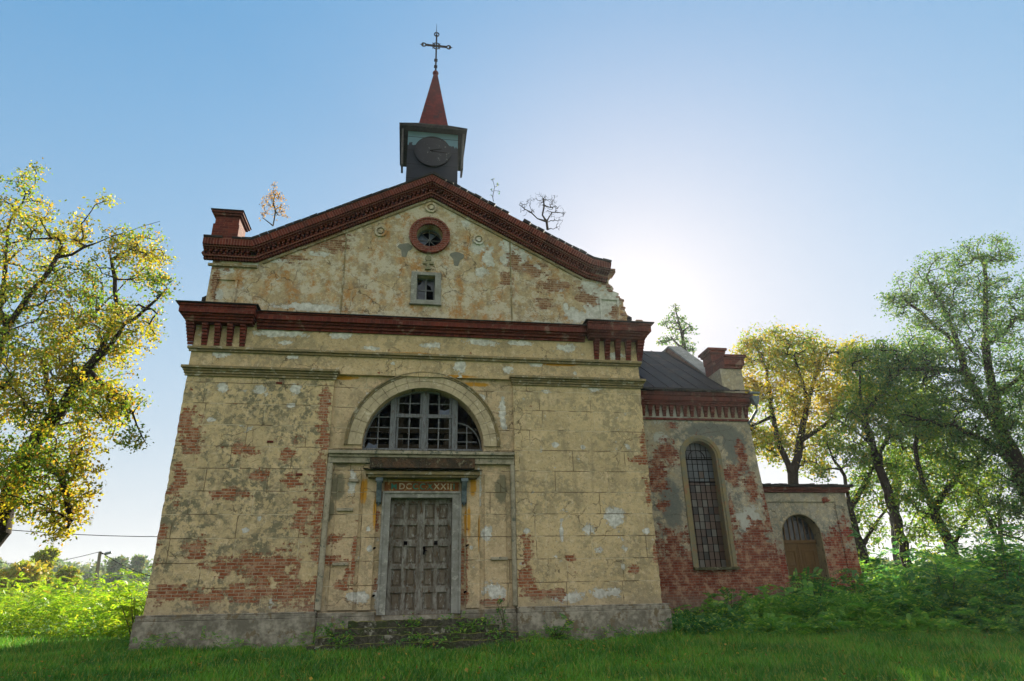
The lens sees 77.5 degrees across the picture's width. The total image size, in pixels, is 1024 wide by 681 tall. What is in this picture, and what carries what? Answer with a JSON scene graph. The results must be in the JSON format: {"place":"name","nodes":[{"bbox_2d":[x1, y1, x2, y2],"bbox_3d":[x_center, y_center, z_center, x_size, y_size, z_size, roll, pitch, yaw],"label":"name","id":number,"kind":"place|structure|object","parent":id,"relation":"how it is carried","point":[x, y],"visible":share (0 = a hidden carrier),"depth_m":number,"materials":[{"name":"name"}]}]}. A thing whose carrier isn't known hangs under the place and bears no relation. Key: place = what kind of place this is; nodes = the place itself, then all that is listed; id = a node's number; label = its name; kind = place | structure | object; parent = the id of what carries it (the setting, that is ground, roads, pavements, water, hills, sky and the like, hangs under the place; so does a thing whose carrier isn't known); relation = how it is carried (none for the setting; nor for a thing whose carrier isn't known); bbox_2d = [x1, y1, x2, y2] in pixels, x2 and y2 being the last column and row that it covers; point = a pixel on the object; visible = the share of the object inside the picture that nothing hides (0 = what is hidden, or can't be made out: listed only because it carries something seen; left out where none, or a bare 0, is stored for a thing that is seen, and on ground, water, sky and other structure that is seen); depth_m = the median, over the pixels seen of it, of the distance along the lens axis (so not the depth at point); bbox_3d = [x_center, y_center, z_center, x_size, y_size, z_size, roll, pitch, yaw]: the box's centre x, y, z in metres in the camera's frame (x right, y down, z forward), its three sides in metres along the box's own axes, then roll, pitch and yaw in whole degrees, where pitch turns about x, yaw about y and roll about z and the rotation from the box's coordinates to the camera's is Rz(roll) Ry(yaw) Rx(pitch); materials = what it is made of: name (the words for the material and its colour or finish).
{"place":"outdoors","nodes":[
{"label":"outdoors","id":0,"kind":"place"},
{"bbox_2d":[12,530,156,536],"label":"power line","id":1,"kind":"object","parent":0,"point":[93,535],"visible":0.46,"depth_m":40.13,"materials":[{"name":"black metal"}]},
{"bbox_2d":[1,631,1021,680],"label":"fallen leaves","id":2,"kind":"object","parent":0,"point":[433,644],"visible":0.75,"depth_m":12.30,"materials":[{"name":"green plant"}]},
{"bbox_2d":[0,617,1023,680],"bbox_3d":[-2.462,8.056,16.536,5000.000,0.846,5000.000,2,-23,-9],"label":"ground","id":3,"kind":"structure","parent":0,"point":[337,664],"depth_m":12.32,"materials":[{"name":"green plant"}]},
{"bbox_2d":[0,559,51,626],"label":"tree","id":4,"kind":"object","parent":3,"relation":"on","point":[32,570],"visible":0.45,"depth_m":41.21,"materials":[{"name":"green plant"}]},
{"bbox_2d":[30,545,62,623],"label":"tree","id":5,"kind":"object","parent":3,"relation":"on","point":[49,556],"visible":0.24,"depth_m":44.81,"materials":[{"name":"green plant"}]},
{"bbox_2d":[51,564,83,624],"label":"tree","id":6,"kind":"object","parent":3,"relation":"on","point":[69,574],"visible":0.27,"depth_m":46.79,"materials":[{"name":"green plant"}]},
{"bbox_2d":[0,554,151,638],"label":"thicket","id":7,"kind":"object","parent":3,"relation":"on","point":[84,606],"visible":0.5,"depth_m":24.39,"materials":[{"name":"green plant"}]},
{"bbox_2d":[0,556,152,593],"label":"distant woods","id":8,"kind":"object","parent":3,"relation":"on","point":[85,569],"visible":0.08,"depth_m":117.45,"materials":[{"name":"green plant"}]},
{"bbox_2d":[0,157,183,546],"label":"oak tree","id":9,"kind":"object","parent":3,"relation":"on","point":[18,479],"visible":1,"depth_m":21.98,"materials":[{"name":"yellow plant"}]},
{"bbox_2d":[89,551,111,622],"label":"utility pole","id":10,"kind":"object","parent":3,"relation":"on","point":[98,563],"visible":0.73,"depth_m":49.86,"materials":[{"name":"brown wood"}]},
{"bbox_2d":[101,552,149,575],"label":"power line","id":11,"kind":"object","parent":10,"relation":"attached to","point":[125,566],"visible":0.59,"depth_m":46.07,"materials":[{"name":"black metal"}]},
{"bbox_2d":[101,554,135,596],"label":"tree","id":12,"kind":"object","parent":3,"relation":"on","point":[114,567],"visible":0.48,"depth_m":97.11,"materials":[{"name":"green plant"}]},
{"bbox_2d":[109,595,145,638],"bbox_3d":[-11.065,8.094,18.473,1.247,1.422,1.076,18,-29,-39],"label":"shrub","id":13,"kind":"object","parent":3,"relation":"on","point":[128,609],"visible":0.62,"depth_m":18.47,"materials":[{"name":"green plant"}]},
{"bbox_2d":[127,553,149,599],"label":"tree","id":14,"kind":"object","parent":3,"relation":"on","point":[139,563],"visible":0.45,"depth_m":102.21,"materials":[{"name":"green plant"}]},
{"bbox_2d":[324,623,356,636],"bbox_3d":[-4.364,7.343,15.769,1.160,0.644,0.728,-11,-24,22],"label":"weed","id":15,"kind":"object","parent":3,"relation":"on","point":[335,633],"visible":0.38,"depth_m":15.75,"materials":[{"name":"green plant"}]},
{"bbox_2d":[306,617,530,651],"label":"stone steps","id":16,"kind":"structure","parent":3,"relation":"on","point":[371,633],"depth_m":15.79,"materials":[{"name":"grey stone"}]},
{"bbox_2d":[128,26,863,650],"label":"church","id":17,"kind":"structure","parent":3,"relation":"on","point":[428,388],"depth_m":19.25,"materials":[{"name":"paint"}]},
{"bbox_2d":[259,182,289,225],"bbox_3d":[-7.840,-4.547,21.169,1.000,1.751,0.716,2,-23,-9],"label":"roof sapling","id":18,"kind":"object","parent":17,"relation":"on","point":[273,203],"visible":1,"depth_m":21.11,"materials":[{"name":"orange plant"}]},
{"bbox_2d":[376,491,461,619],"bbox_3d":[-2.530,5.879,17.619,2.220,3.335,0.450,2,-23,-9],"label":"front door","id":19,"kind":"structure","parent":17,"relation":"in","point":[422,562],"depth_m":17.65,"materials":[{"name":"grey wood"}]},
{"bbox_2d":[344,371,500,450],"bbox_3d":[-2.635,2.171,19.216,4.540,2.450,0.510,2,-23,-9],"label":"lunette window","id":20,"kind":"structure","parent":17,"relation":"in","point":[377,396],"depth_m":19.21,"materials":[{"name":"paint"}]},
{"bbox_2d":[409,271,441,305],"bbox_3d":[-2.799,-1.646,20.733,1.030,1.190,0.340,2,-23,-9],"label":"attic window","id":21,"kind":"structure","parent":17,"relation":"in","point":[420,290],"depth_m":20.74,"materials":[{"name":"grey stone"}]},
{"bbox_2d":[409,217,449,253],"bbox_3d":[-2.792,-3.432,21.584,1.360,1.360,0.620,2,-23,-9],"label":"round window","id":22,"kind":"structure","parent":17,"relation":"in","point":[418,241],"depth_m":21.42,"materials":[{"name":"brick"}]},
{"bbox_2d":[519,193,565,229],"bbox_3d":[1.123,-4.650,22.922,1.765,1.534,0.704,2,-23,-9],"label":"roof sapling","id":23,"kind":"object","parent":17,"relation":"on","point":[545,219],"visible":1,"depth_m":22.93,"materials":[{"name":"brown plant"}]},
{"bbox_2d":[680,435,739,569],"bbox_3d":[6.639,5.543,22.050,1.560,4.520,0.640,2,-23,-9],"label":"arched window","id":24,"kind":"structure","parent":17,"relation":"in","point":[706,500],"depth_m":22.04,"materials":[{"name":"glass"}]},
{"bbox_2d":[782,516,824,594],"bbox_3d":[10.307,8.083,22.760,1.496,3.548,0.090,2,-23,-9],"label":"porch door","id":25,"kind":"structure","parent":17,"relation":"in","point":[798,538],"depth_m":23.02,"materials":[{"name":"brown wood"}]},
{"bbox_2d":[494,599,510,629],"bbox_3d":[-0.204,7.360,16.721,0.393,1.114,0.533,-15,-26,30],"label":"weed","id":26,"kind":"object","parent":3,"relation":"on","point":[503,621],"visible":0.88,"depth_m":16.72,"materials":[{"name":"green plant"}]},
{"bbox_2d":[9,611,1017,680],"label":"weeds","id":27,"kind":"object","parent":3,"relation":"on","point":[426,642],"visible":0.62,"depth_m":15.71,"materials":[{"name":"green plant"}]},
{"bbox_2d":[544,613,573,640],"bbox_3d":[1.225,7.572,16.792,0.848,0.727,0.754,2,-23,-9],"label":"weed","id":28,"kind":"object","parent":3,"relation":"on","point":[560,635],"visible":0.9,"depth_m":16.66,"materials":[{"name":"green plant"}]},
{"bbox_2d":[656,303,698,356],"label":"pine tree","id":29,"kind":"object","parent":3,"relation":"on","point":[683,342],"visible":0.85,"depth_m":51.24,"materials":[{"name":"green plant"}]},
{"bbox_2d":[714,587,747,613],"bbox_3d":[6.486,8.085,19.160,0.970,1.296,1.144,2,-23,-9],"label":"sapling","id":30,"kind":"object","parent":3,"relation":"on","point":[726,595],"visible":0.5,"depth_m":19.08,"materials":[{"name":"green plant"}]},
{"bbox_2d":[729,316,890,483],"bbox_3d":[15.289,5.932,32.760,10.867,15.224,5.219,2,-23,-9],"label":"maple tree","id":31,"kind":"object","parent":3,"relation":"on","point":[803,362],"visible":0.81,"depth_m":33.25,"materials":[{"name":"yellow plant"}]},
{"bbox_2d":[787,565,839,601],"bbox_3d":[9.303,7.793,19.596,1.393,2.057,1.847,2,-23,-9],"label":"sapling","id":32,"kind":"object","parent":3,"relation":"on","point":[818,588],"visible":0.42,"depth_m":19.72,"materials":[{"name":"green plant"}]},
{"bbox_2d":[670,507,1023,637],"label":"undergrowth","id":33,"kind":"object","parent":3,"relation":"on","point":[879,603],"visible":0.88,"depth_m":17.26,"materials":[{"name":"green plant"}]},
{"bbox_2d":[806,428,920,588],"bbox_3d":[15.861,7.965,28.541,5.180,8.159,2.965,2,-23,-9],"label":"ash tree","id":34,"kind":"object","parent":3,"relation":"on","point":[861,543],"visible":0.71,"depth_m":28.59,"materials":[{"name":"green plant"}]},
{"bbox_2d":[812,332,951,567],"bbox_3d":[17.703,5.549,28.790,7.608,12.757,3.796,2,-23,-9],"label":"ash tree","id":35,"kind":"object","parent":3,"relation":"on","point":[866,407],"visible":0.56,"depth_m":28.87,"materials":[{"name":"green plant"}]},
{"bbox_2d":[845,370,1001,567],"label":"ash tree","id":36,"kind":"object","parent":3,"relation":"on","point":[894,556],"visible":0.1,"depth_m":42.30,"materials":[{"name":"green plant"}]},
{"bbox_2d":[856,230,1023,541],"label":"oak tree","id":37,"kind":"object","parent":3,"relation":"on","point":[1005,446],"visible":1,"depth_m":25.54,"materials":[{"name":"green plant"}]},
{"bbox_2d":[891,554,993,618],"bbox_3d":[12.014,6.972,17.691,2.207,1.950,2.397,-4,-22,7],"label":"shrub","id":38,"kind":"object","parent":3,"relation":"on","point":[911,574],"visible":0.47,"depth_m":17.57,"materials":[{"name":"green plant"}]},
{"bbox_2d":[880,401,1009,571],"bbox_3d":[18.635,6.910,27.173,6.159,8.976,3.141,2,-23,-9],"label":"ash tree","id":39,"kind":"object","parent":3,"relation":"on","point":[933,511],"visible":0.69,"depth_m":27.00,"materials":[{"name":"green plant"}]},
{"bbox_2d":[872,553,1023,574],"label":"distant woods","id":40,"kind":"object","parent":3,"relation":"on","point":[913,562],"depth_m":111.23,"materials":[{"name":"green plant"}]},
{"bbox_2d":[939,464,1023,555],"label":"ash tree","id":41,"kind":"object","parent":3,"relation":"on","point":[990,540],"visible":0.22,"depth_m":38.14,"materials":[{"name":"green plant"}]},
{"bbox_2d":[959,524,1023,620],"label":"shrub","id":42,"kind":"object","parent":3,"relation":"on","point":[1002,568],"visible":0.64,"depth_m":18.39,"materials":[{"name":"green plant"}]},
{"bbox_2d":[0,0,1023,567],"label":"sky","id":43,"kind":"structure","parent":0,"point":[735,164],"materials":[{"name":"blue"}]}
]}

